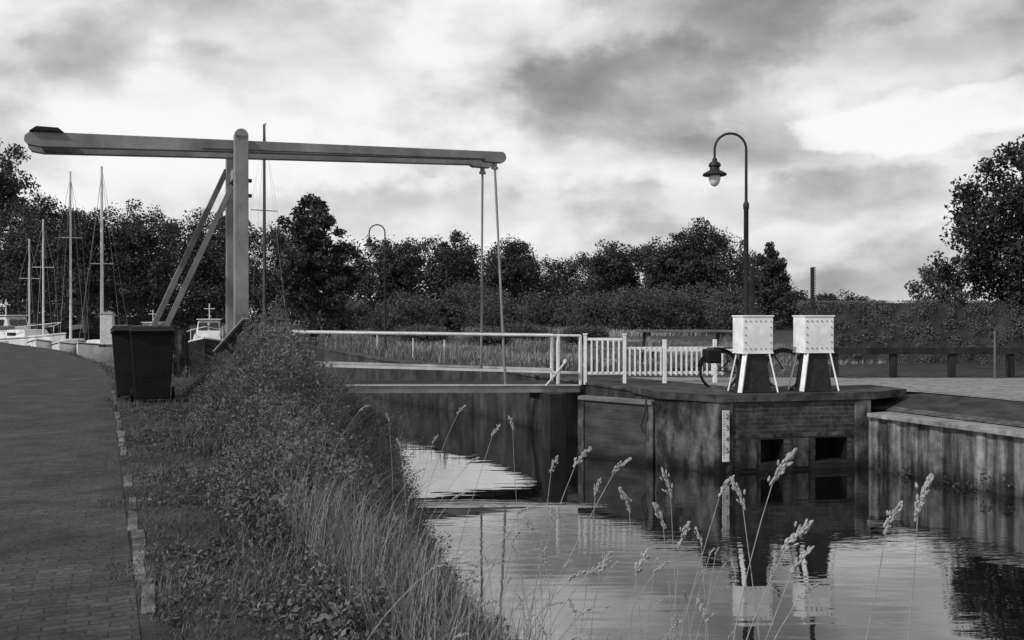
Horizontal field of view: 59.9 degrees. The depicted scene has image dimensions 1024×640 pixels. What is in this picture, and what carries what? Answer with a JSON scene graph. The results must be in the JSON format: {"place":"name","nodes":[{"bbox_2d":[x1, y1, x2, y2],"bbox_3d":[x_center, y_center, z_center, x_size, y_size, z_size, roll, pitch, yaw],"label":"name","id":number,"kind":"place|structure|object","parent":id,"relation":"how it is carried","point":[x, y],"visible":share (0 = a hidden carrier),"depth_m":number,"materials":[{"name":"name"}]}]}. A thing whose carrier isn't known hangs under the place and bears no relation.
{"place":"outdoors","nodes":[
{"label":"outdoors","id":0,"kind":"place"},
{"bbox_2d":[0,344,140,639],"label":"brick path","id":1,"kind":"structure","parent":0,"point":[53,561],"depth_m":6.06,"materials":[{"name":"brick"}]},
{"bbox_2d":[367,564,443,639],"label":"seed grass","id":2,"kind":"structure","parent":0,"point":[437,566],"depth_m":2.77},
{"bbox_2d":[388,457,479,578],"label":"seed grass","id":3,"kind":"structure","parent":0,"point":[474,459],"depth_m":4.49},
{"bbox_2d":[406,492,464,597],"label":"seed grass","id":4,"kind":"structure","parent":0,"point":[458,495],"depth_m":3.99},
{"bbox_2d":[448,424,500,602],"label":"seed grass","id":5,"kind":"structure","parent":0,"point":[495,431],"depth_m":4.99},
{"bbox_2d":[455,507,531,614],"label":"seed grass","id":6,"kind":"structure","parent":0,"point":[526,508],"depth_m":4.00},
{"bbox_2d":[0,317,1023,639],"bbox_3d":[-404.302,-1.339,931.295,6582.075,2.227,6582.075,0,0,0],"label":"ground","id":7,"kind":"structure","parent":0,"point":[972,405],"depth_m":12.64,"materials":[{"name":"plant"}]},
{"bbox_2d":[0,138,40,234],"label":"tall tree","id":8,"kind":"object","parent":7,"relation":"on","point":[10,191],"visible":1,"depth_m":46.19,"materials":[{"name":"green plant"}]},
{"bbox_2d":[0,192,76,328],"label":"broadleaf tree","id":9,"kind":"object","parent":7,"relation":"on","point":[18,252],"visible":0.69,"depth_m":79.24,"materials":[{"name":"grey plant"}]},
{"bbox_2d":[36,207,121,332],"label":"broadleaf tree","id":10,"kind":"object","parent":7,"relation":"on","point":[93,284],"visible":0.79,"depth_m":75.50,"materials":[{"name":"grey plant"}]},
{"bbox_2d":[99,312,114,346],"bbox_3d":[-17.300,0.403,38.002,0.580,1.510,0.420,0,0,-10],"label":"power pedestal","id":11,"kind":"object","parent":7,"relation":"on","point":[107,321],"visible":0.82,"depth_m":37.83,"materials":[{"name":"white paint"}]},
{"bbox_2d":[110,325,155,396],"bbox_3d":[-5.982,0.666,14.111,0.608,1.155,0.816,0,0,-14],"label":"wheeled bin","id":12,"kind":"object","parent":7,"relation":"on","point":[122,355],"visible":0.45,"depth_m":13.78,"materials":[{"name":"black plastic"}]},
{"bbox_2d":[111,390,155,614],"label":"kerb","id":13,"kind":"structure","parent":7,"relation":"on","point":[133,529],"depth_m":5.14,"materials":[{"name":"concrete"}]},
{"bbox_2d":[97,198,185,324],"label":"broadleaf tree","id":14,"kind":"object","parent":7,"relation":"on","point":[149,271],"visible":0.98,"depth_m":77.25,"materials":[{"name":"grey plant"}]},
{"bbox_2d":[129,326,175,401],"bbox_3d":[-5.443,0.668,13.460,0.638,1.155,0.816,0,0,-22],"label":"wheeled bin","id":15,"kind":"object","parent":7,"relation":"on","point":[152,352],"visible":0.99,"depth_m":13.18,"materials":[{"name":"black plastic"}]},
{"bbox_2d":[169,207,258,318],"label":"broadleaf tree","id":16,"kind":"object","parent":7,"relation":"on","point":[215,296],"visible":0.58,"depth_m":78.87,"materials":[{"name":"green plant"}]},
{"bbox_2d":[213,318,251,355],"bbox_3d":[-4.305,0.609,13.701,0.474,1.272,0.500,0,0,-4],"label":"information panel","id":17,"kind":"object","parent":7,"relation":"on","point":[238,329],"visible":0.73,"depth_m":13.60,"materials":[{"name":"metal"}]},
{"bbox_2d":[123,406,389,637],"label":"verge weeds","id":18,"kind":"object","parent":7,"relation":"on","point":[172,615],"visible":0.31,"depth_m":4.70,"materials":[{"name":"grey plant"}]},
{"bbox_2d":[24,126,581,393],"bbox_3d":[-3.263,-0.878,15.890,9.524,4.567,1.485,0,0,-24],"label":"drawbridge","id":19,"kind":"object","parent":7,"relation":"on","point":[238,152],"visible":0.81,"depth_m":15.51,"materials":[{"name":"grey paint"}]},
{"bbox_2d":[252,193,362,343],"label":"broadleaf tree","id":20,"kind":"object","parent":7,"relation":"on","point":[298,263],"visible":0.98,"depth_m":40.49,"materials":[{"name":"grey plant"}]},
{"bbox_2d":[297,296,355,330],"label":"shrub","id":21,"kind":"object","parent":7,"relation":"on","point":[343,316],"visible":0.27,"depth_m":55.84,"materials":[{"name":"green plant"}]},
{"bbox_2d":[178,287,521,639],"bbox_3d":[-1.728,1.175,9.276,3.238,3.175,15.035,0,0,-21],"label":"leafy weeds","id":22,"kind":"object","parent":7,"relation":"on","point":[298,420],"visible":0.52,"depth_m":7.48,"materials":[{"name":"grey plant"}]},
{"bbox_2d":[336,297,386,330],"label":"shrub","id":23,"kind":"object","parent":7,"relation":"on","point":[361,311],"visible":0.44,"depth_m":61.57,"materials":[{"name":"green plant"}]},
{"bbox_2d":[356,587,385,611],"bbox_3d":[-0.605,1.210,3.816,0.149,0.143,0.132,0,0,19],"label":"broad leaved weed","id":24,"kind":"object","parent":7,"relation":"on","point":[371,594],"visible":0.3,"depth_m":3.79,"materials":[{"name":"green plant"}]},
{"bbox_2d":[363,224,387,352],"bbox_3d":[-4.843,-1.112,31.496,0.865,4.572,0.430,0,0,0],"label":"street lamp","id":25,"kind":"object","parent":7,"relation":"on","point":[369,244],"visible":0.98,"depth_m":31.46,"materials":[{"name":"black metal"}]},
{"bbox_2d":[357,306,409,337],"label":"shrub","id":26,"kind":"object","parent":7,"relation":"on","point":[391,323],"visible":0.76,"depth_m":49.65,"materials":[{"name":"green plant"}]},
{"bbox_2d":[371,240,425,318],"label":"broadleaf tree","id":27,"kind":"object","parent":7,"relation":"on","point":[400,271],"visible":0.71,"depth_m":79.22,"materials":[{"name":"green plant"}]},
{"bbox_2d":[176,298,626,639],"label":"tall grass","id":28,"kind":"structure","parent":7,"relation":"on","point":[352,554],"depth_m":4.59,"materials":[{"name":"plant"}]},
{"bbox_2d":[371,287,438,327],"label":"shrub","id":29,"kind":"object","parent":7,"relation":"on","point":[412,313],"visible":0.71,"depth_m":67.47,"materials":[{"name":"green plant"}]},
{"bbox_2d":[395,323,450,343],"bbox_3d":[-3.957,0.673,39.955,2.537,1.139,2.293,0,0,0],"label":"shrub","id":30,"kind":"object","parent":7,"relation":"on","point":[420,338],"visible":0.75,"depth_m":39.56,"materials":[{"name":"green plant"}]},
{"bbox_2d":[400,405,465,544],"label":"seed grass","id":31,"kind":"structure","parent":7,"relation":"on","point":[435,466],"depth_m":5.61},
{"bbox_2d":[0,190,873,333],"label":"woodland","id":32,"kind":"object","parent":7,"relation":"on","point":[556,284],"visible":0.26,"depth_m":93.04,"materials":[{"name":"grey plant"}]},
{"bbox_2d":[423,289,469,337],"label":"shrub","id":33,"kind":"object","parent":7,"relation":"on","point":[449,316],"visible":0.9,"depth_m":51.67,"materials":[{"name":"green plant"}]},
{"bbox_2d":[419,229,492,314],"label":"broadleaf tree","id":34,"kind":"object","parent":7,"relation":"on","point":[457,270],"visible":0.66,"depth_m":81.02,"materials":[{"name":"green plant"}]},
{"bbox_2d":[428,599,498,639],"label":"seed grass","id":35,"kind":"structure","parent":7,"relation":"on","point":[489,602],"depth_m":3.00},
{"bbox_2d":[303,344,635,439],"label":"canal side wall","id":36,"kind":"structure","parent":7,"relation":"on","point":[524,409],"depth_m":22.31,"materials":[{"name":"concrete"}]},
{"bbox_2d":[583,333,626,384],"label":"picket gate","id":37,"kind":"structure","parent":36,"relation":"on","point":[585,339],"depth_m":17.25,"materials":[{"name":"white paint"}]},
{"bbox_2d":[431,277,511,327],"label":"shrub","id":38,"kind":"object","parent":7,"relation":"on","point":[473,294],"visible":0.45,"depth_m":73.42,"materials":[{"name":"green plant"}]},
{"bbox_2d":[451,530,511,639],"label":"seed grass","id":39,"kind":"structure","parent":7,"relation":"on","point":[506,535],"depth_m":3.52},
{"bbox_2d":[463,327,513,346],"bbox_3d":[-1.006,0.750,36.052,2.134,1.015,1.523,0,0,28],"label":"shrub","id":40,"kind":"object","parent":7,"relation":"on","point":[492,340],"visible":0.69,"depth_m":35.71,"materials":[{"name":"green plant"}]},
{"bbox_2d":[462,287,534,329],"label":"shrub","id":41,"kind":"object","parent":7,"relation":"on","point":[512,314],"visible":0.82,"depth_m":65.43,"materials":[{"name":"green plant"}]},
{"bbox_2d":[496,528,520,639],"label":"seed grass","id":42,"kind":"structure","parent":7,"relation":"on","point":[516,535],"depth_m":3.08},
{"bbox_2d":[480,233,547,321],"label":"broadleaf tree","id":43,"kind":"object","parent":7,"relation":"on","point":[514,266],"visible":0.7,"depth_m":86.97,"materials":[{"name":"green plant"}]},
{"bbox_2d":[510,543,533,639],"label":"seed grass","id":44,"kind":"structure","parent":7,"relation":"on","point":[515,551],"depth_m":2.49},
{"bbox_2d":[494,320,556,341],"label":"shrub","id":45,"kind":"object","parent":7,"relation":"on","point":[522,328],"visible":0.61,"depth_m":43.59,"materials":[{"name":"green plant"}]},
{"bbox_2d":[525,547,546,639],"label":"seed grass","id":46,"kind":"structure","parent":7,"relation":"on","point":[543,550],"depth_m":2.87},
{"bbox_2d":[538,548,550,639],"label":"seed grass","id":47,"kind":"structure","parent":7,"relation":"on","point":[543,559],"depth_m":3.00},
{"bbox_2d":[512,287,583,327],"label":"shrub","id":48,"kind":"object","parent":7,"relation":"on","point":[544,316],"visible":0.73,"depth_m":69.58,"materials":[{"name":"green plant"}]},
{"bbox_2d":[525,446,591,638],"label":"seed grass","id":49,"kind":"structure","parent":7,"relation":"on","point":[585,451],"depth_m":3.20,"materials":[{"name":"plant"}]},
{"bbox_2d":[517,457,631,639],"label":"seed grass","id":50,"kind":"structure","parent":7,"relation":"on","point":[623,463],"depth_m":2.91,"materials":[{"name":"plant"}]},
{"bbox_2d":[560,321,609,344],"bbox_3d":[3.237,0.640,39.983,2.331,1.205,2.169,0,0,0],"label":"shrub","id":51,"kind":"object","parent":7,"relation":"on","point":[592,332],"visible":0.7,"depth_m":39.61,"materials":[{"name":"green plant"}]},
{"bbox_2d":[580,478,601,634],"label":"seed grass","id":52,"kind":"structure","parent":7,"relation":"on","point":[596,488],"depth_m":3.50,"materials":[{"name":"plant"}]},
{"bbox_2d":[553,289,630,329],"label":"shrub","id":53,"kind":"object","parent":7,"relation":"on","point":[593,313],"visible":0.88,"depth_m":67.43,"materials":[{"name":"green plant"}]},
{"bbox_2d":[581,239,640,326],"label":"broadleaf tree","id":54,"kind":"object","parent":7,"relation":"on","point":[609,269],"visible":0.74,"depth_m":85.30,"materials":[{"name":"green plant"}]},
{"bbox_2d":[597,283,667,330],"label":"shrub","id":55,"kind":"object","parent":7,"relation":"on","point":[631,312],"visible":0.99,"depth_m":65.39,"materials":[{"name":"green plant"}]},
{"bbox_2d":[617,561,670,639],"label":"seed grass","id":56,"kind":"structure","parent":7,"relation":"on","point":[660,567],"depth_m":2.87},
{"bbox_2d":[617,285,701,329],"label":"shrub","id":57,"kind":"object","parent":7,"relation":"on","point":[671,310],"visible":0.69,"depth_m":67.36,"materials":[{"name":"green plant"}]},
{"bbox_2d":[639,232,699,329],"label":"broadleaf tree","id":58,"kind":"object","parent":7,"relation":"on","point":[674,272],"visible":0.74,"depth_m":82.91,"materials":[{"name":"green plant"}]},
{"bbox_2d":[670,521,690,636],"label":"seed grass","id":59,"kind":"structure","parent":7,"relation":"on","point":[683,535],"depth_m":2.60,"materials":[{"name":"plant"}]},
{"bbox_2d":[635,330,732,372],"bbox_3d":[4.100,0.737,21.203,2.200,0.994,1.660,0,0,-4],"label":"picnic table","id":60,"kind":"object","parent":7,"relation":"on","point":[717,337],"visible":0.62,"depth_m":20.82,"materials":[{"name":"wood"}]},
{"bbox_2d":[673,217,736,329],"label":"broadleaf tree","id":61,"kind":"object","parent":7,"relation":"on","point":[706,266],"visible":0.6,"depth_m":84.14,"materials":[{"name":"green plant"}]},
{"bbox_2d":[671,281,738,332],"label":"shrub","id":62,"kind":"object","parent":7,"relation":"on","point":[699,312],"visible":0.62,"depth_m":69.59,"materials":[{"name":"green plant"}]},
{"bbox_2d":[680,475,734,639],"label":"seed grass","id":63,"kind":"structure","parent":7,"relation":"on","point":[724,486],"depth_m":3.00,"materials":[{"name":"plant"}]},
{"bbox_2d":[702,132,748,314],"bbox_3d":[3.817,-1.049,15.796,0.865,4.572,0.430,0,0,0],"label":"street lamp","id":64,"kind":"object","parent":7,"relation":"on","point":[714,173],"visible":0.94,"depth_m":15.76,"materials":[{"name":"metal"}]},
{"bbox_2d":[702,284,765,332],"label":"shrub","id":65,"kind":"object","parent":7,"relation":"on","point":[727,310],"visible":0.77,"depth_m":65.66,"materials":[{"name":"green plant"}]},
{"bbox_2d":[729,476,759,639],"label":"seed grass","id":66,"kind":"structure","parent":7,"relation":"on","point":[736,490],"depth_m":2.40,"materials":[{"name":"plant"}]},
{"bbox_2d":[697,319,799,386],"bbox_3d":[4.166,0.613,15.505,1.901,1.245,0.583,0,0,-4],"label":"bicycle","id":67,"kind":"object","parent":7,"relation":"on","point":[711,354],"visible":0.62,"depth_m":15.46,"materials":[{"name":"black metal"}]},
{"bbox_2d":[733,448,796,639],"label":"seed grass","id":68,"kind":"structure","parent":7,"relation":"on","point":[780,469],"depth_m":2.40,"materials":[{"name":"plant"}]},
{"bbox_2d":[627,385,906,472],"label":"lock wall","id":69,"kind":"structure","parent":7,"relation":"on","point":[827,430],"depth_m":14.24,"materials":[{"name":"brick"}]},
{"bbox_2d":[578,395,654,464],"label":"lock gate","id":70,"kind":"structure","parent":69,"relation":"attached to","point":[617,428],"depth_m":15.16,"materials":[{"name":"wood"}]},
{"bbox_2d":[722,410,728,461],"bbox_3d":[3.340,1.815,13.876,0.115,0.800,0.026,0,0,-12],"label":"water level gauge","id":71,"kind":"object","parent":69,"relation":"attached to","point":[725,436],"visible":1,"depth_m":13.87,"materials":[{"name":"metal"}]},
{"bbox_2d":[727,266,777,392],"bbox_3d":[3.900,0.147,14.401,0.715,2.040,0.501,0,0,-12],"label":"sluice gear","id":72,"kind":"object","parent":69,"relation":"on","point":[752,339],"visible":1,"depth_m":14.25,"materials":[{"name":"white paint"}]},
{"bbox_2d":[788,267,838,391],"bbox_3d":[4.970,0.146,14.661,0.715,2.040,0.501,0,0,-12],"label":"sluice gear","id":73,"kind":"object","parent":69,"relation":"on","point":[813,339],"visible":1,"depth_m":14.52,"materials":[{"name":"white paint"}]},
{"bbox_2d":[754,241,792,329],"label":"broadleaf tree","id":74,"kind":"object","parent":7,"relation":"on","point":[774,285],"visible":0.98,"depth_m":79.49,"materials":[{"name":"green plant"}]},
{"bbox_2d":[746,518,813,639],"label":"seed grass","id":75,"kind":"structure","parent":7,"relation":"on","point":[799,533],"depth_m":2.35,"materials":[{"name":"plant"}]},
{"bbox_2d":[774,583,818,639],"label":"seed grass","id":76,"kind":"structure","parent":7,"relation":"on","point":[805,592],"depth_m":2.60,"materials":[{"name":"plant"}]},
{"bbox_2d":[796,299,1023,364],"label":"hedge","id":77,"kind":"object","parent":7,"relation":"on","point":[883,323],"visible":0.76,"depth_m":24.86,"materials":[{"name":"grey plant"}]},
{"bbox_2d":[826,347,1023,376],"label":"plank fence","id":78,"kind":"object","parent":7,"relation":"on","point":[952,352],"visible":0.84,"depth_m":18.89,"materials":[{"name":"wood"}]},
{"bbox_2d":[904,250,990,305],"bbox_3d":[12.505,-0.327,25.217,2.394,3.256,1.922,0,0,0],"label":"tree","id":79,"kind":"object","parent":7,"relation":"on","point":[943,276],"visible":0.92,"depth_m":25.12,"materials":[{"name":"grey plant"}]},
{"bbox_2d":[939,134,1023,314],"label":"leafy tree","id":80,"kind":"object","parent":7,"relation":"on","point":[990,239],"visible":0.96,"depth_m":24.28,"materials":[{"name":"grey plant"}]},
{"bbox_2d":[0,0,1023,316],"label":"sky","id":81,"kind":"structure","parent":0,"point":[856,120],"materials":[{"name":"grey"}]},
{"bbox_2d":[507,416,543,639],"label":"seed grass","id":82,"kind":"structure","parent":0,"point":[510,419],"depth_m":5.00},
{"bbox_2d":[522,514,542,639],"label":"seed grass","id":83,"kind":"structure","parent":0,"point":[527,523],"depth_m":2.90,"materials":[{"name":"plant"}]},
{"bbox_2d":[529,455,557,639],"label":"seed grass","id":84,"kind":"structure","parent":0,"point":[555,460],"depth_m":3.51,"materials":[{"name":"plant"}]},
{"bbox_2d":[187,324,911,371],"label":"meadow grass","id":85,"kind":"structure","parent":0,"point":[512,349],"depth_m":32.24,"materials":[{"name":"plant"}]},
{"bbox_2d":[86,340,1023,639],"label":"water","id":86,"kind":"structure","parent":0,"point":[966,552],"depth_m":9.68,"materials":[{"name":"liquid"}]},
{"bbox_2d":[0,324,29,345],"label":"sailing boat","id":87,"kind":"object","parent":86,"relation":"on","point":[7,328],"visible":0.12,"depth_m":46.49,"materials":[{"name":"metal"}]},
{"bbox_2d":[17,239,41,326],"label":"sailing boat","id":88,"kind":"object","parent":86,"relation":"on","point":[29,264],"visible":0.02,"depth_m":61.40,"materials":[{"name":"grey paint"}]},
{"bbox_2d":[0,299,66,348],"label":"motor boat","id":89,"kind":"object","parent":86,"relation":"on","point":[23,333],"visible":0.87,"depth_m":53.88,"materials":[{"name":"plastic"}]},
{"bbox_2d":[27,219,58,348],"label":"sailing boat","id":90,"kind":"object","parent":86,"relation":"on","point":[41,343],"visible":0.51,"depth_m":54.38,"materials":[{"name":"metal"}]},
{"bbox_2d":[50,171,88,353],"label":"sailing boat","id":91,"kind":"object","parent":86,"relation":"on","point":[68,345],"visible":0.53,"depth_m":49.36,"materials":[{"name":"metal"}]},
{"bbox_2d":[75,166,127,361],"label":"sailing boat","id":92,"kind":"object","parent":86,"relation":"on","point":[91,349],"visible":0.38,"depth_m":48.31,"materials":[{"name":"metal"}]},
{"bbox_2d":[187,304,225,361],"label":"motor boat","id":93,"kind":"object","parent":86,"relation":"on","point":[204,333],"visible":0.64,"depth_m":49.38,"materials":[{"name":"plastic"}]},
{"bbox_2d":[249,122,312,354],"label":"sailing boat","id":94,"kind":"object","parent":86,"relation":"on","point":[264,210],"visible":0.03,"depth_m":40.45,"materials":[{"name":"grey paint"}]},
{"bbox_2d":[529,392,566,448],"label":"bridge pier","id":95,"kind":"structure","parent":86,"relation":"in","point":[554,420],"depth_m":16.48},
{"bbox_2d":[867,411,1023,497],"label":"pile wall","id":96,"kind":"structure","parent":86,"relation":"in","point":[937,447],"depth_m":13.05,"materials":[{"name":"wood"}]},
{"bbox_2d":[873,463,1014,488],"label":"wall weeds","id":97,"kind":"object","parent":96,"relation":"attached to","point":[902,473],"depth_m":12.73,"materials":[{"name":"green plant"}]},
{"bbox_2d":[522,570,589,639],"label":"seed grass","id":98,"kind":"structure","parent":0,"point":[578,574],"depth_m":2.50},
{"bbox_2d":[545,562,606,639],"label":"seed grass","id":99,"kind":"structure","parent":0,"point":[594,570],"depth_m":2.47,"materials":[{"name":"plant"}]},
{"bbox_2d":[590,551,612,639],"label":"seed grass","id":100,"kind":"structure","parent":0,"point":[607,556],"depth_m":2.60,"materials":[{"name":"plant"}]},
{"bbox_2d":[618,486,641,638],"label":"seed grass","id":101,"kind":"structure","parent":0,"point":[623,495],"depth_m":3.00,"materials":[{"name":"plant"}]},
{"bbox_2d":[629,548,649,639],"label":"seed grass","id":102,"kind":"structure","parent":0,"point":[637,570],"depth_m":2.60,"materials":[{"name":"plant"}]},
{"bbox_2d":[652,502,674,639],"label":"seed grass","id":103,"kind":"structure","parent":0,"point":[657,511],"depth_m":2.80,"materials":[{"name":"plant"}]},
{"bbox_2d":[660,467,677,639],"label":"seed grass","id":104,"kind":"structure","parent":0,"point":[666,480],"depth_m":2.80,"materials":[{"name":"plant"}]},
{"bbox_2d":[694,526,707,639],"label":"seed grass","id":105,"kind":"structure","parent":0,"point":[698,535],"depth_m":3.00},
{"bbox_2d":[696,598,708,639],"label":"seed grass","id":106,"kind":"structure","parent":0,"point":[704,616],"depth_m":2.50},
{"bbox_2d":[765,546,813,639],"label":"seed grass","id":107,"kind":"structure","parent":0,"point":[802,556],"depth_m":2.30,"materials":[{"name":"plant"}]},
{"bbox_2d":[627,377,1023,400],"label":"gravel path","id":108,"kind":"structure","parent":0,"point":[1006,388],"depth_m":17.15,"materials":[{"name":"gravel"}]},
{"bbox_2d":[626,339,723,382],"bbox_3d":[3.198,0.810,17.371,1.940,0.860,0.071,0,0,-4],"label":"picket fence","id":109,"kind":"object","parent":108,"relation":"on","point":[663,372],"visible":0.81,"depth_m":17.34,"materials":[{"name":"white paint"}]},
{"bbox_2d":[993,331,995,378],"bbox_3d":[10.050,0.726,18.503,0.052,1.000,0.052,0,0,0],"label":"marker post","id":110,"kind":"object","parent":108,"relation":"on","point":[994,354],"visible":1,"depth_m":18.48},
{"bbox_2d":[866,500,902,639],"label":"seed grass","id":111,"kind":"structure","parent":0,"point":[892,515],"depth_m":2.20,"materials":[{"name":"plant"}]},
{"bbox_2d":[908,473,933,639],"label":"seed grass","id":112,"kind":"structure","parent":0,"point":[918,505],"depth_m":2.20,"materials":[{"name":"plant"}]},
{"bbox_2d":[871,390,1023,426],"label":"paved verge","id":113,"kind":"structure","parent":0,"point":[960,416],"depth_m":13.69,"materials":[{"name":"concrete"}]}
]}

